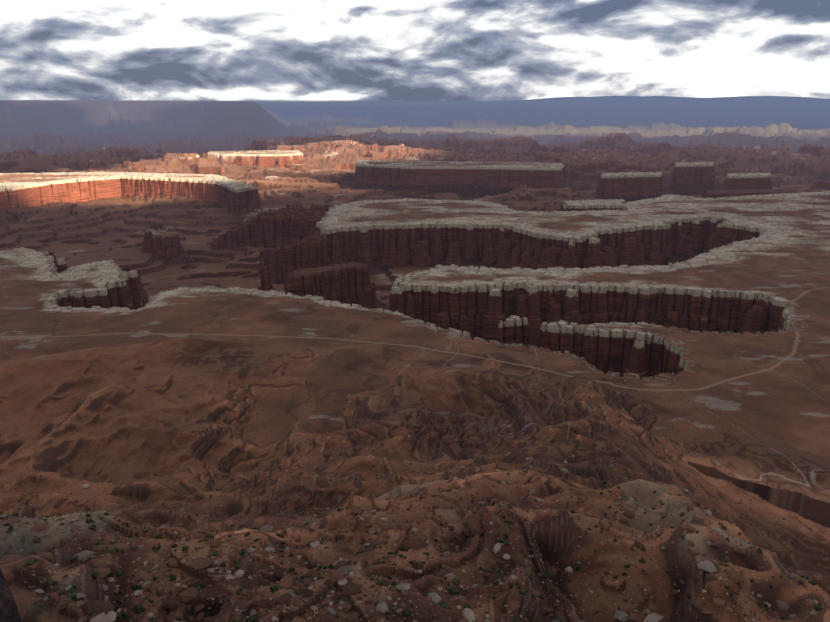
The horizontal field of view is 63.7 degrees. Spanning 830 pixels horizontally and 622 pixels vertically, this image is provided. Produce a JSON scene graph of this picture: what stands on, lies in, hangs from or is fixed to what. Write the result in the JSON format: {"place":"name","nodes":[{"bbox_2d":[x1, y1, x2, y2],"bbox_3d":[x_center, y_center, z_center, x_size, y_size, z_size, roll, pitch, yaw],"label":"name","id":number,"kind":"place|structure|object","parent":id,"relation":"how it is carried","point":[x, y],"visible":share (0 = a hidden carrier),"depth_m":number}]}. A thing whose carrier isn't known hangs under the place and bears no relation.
{"place":"outdoors","nodes":[
{"label":"outdoors","id":0,"kind":"place"},
{"bbox_2d":[0,96,829,621],"bbox_3d":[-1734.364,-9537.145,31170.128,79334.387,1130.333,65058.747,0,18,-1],"label":"terrain","id":1,"kind":"structure","parent":0,"point":[650,272],"depth_m":1154.11},
{"bbox_2d":[0,425,829,621],"bbox_3d":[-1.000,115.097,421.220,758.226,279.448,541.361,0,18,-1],"label":"rocks","id":2,"kind":"object","parent":1,"relation":"on","point":[339,571],"visible":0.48,"depth_m":181.61},
{"bbox_2d":[0,377,829,621],"bbox_3d":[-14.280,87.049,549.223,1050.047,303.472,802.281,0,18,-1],"label":"shrubs","id":3,"kind":"object","parent":1,"relation":"on","point":[136,608],"visible":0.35,"depth_m":190.58},
{"bbox_2d":[0,0,829,104],"label":"sky","id":4,"kind":"structure","parent":0,"point":[266,52]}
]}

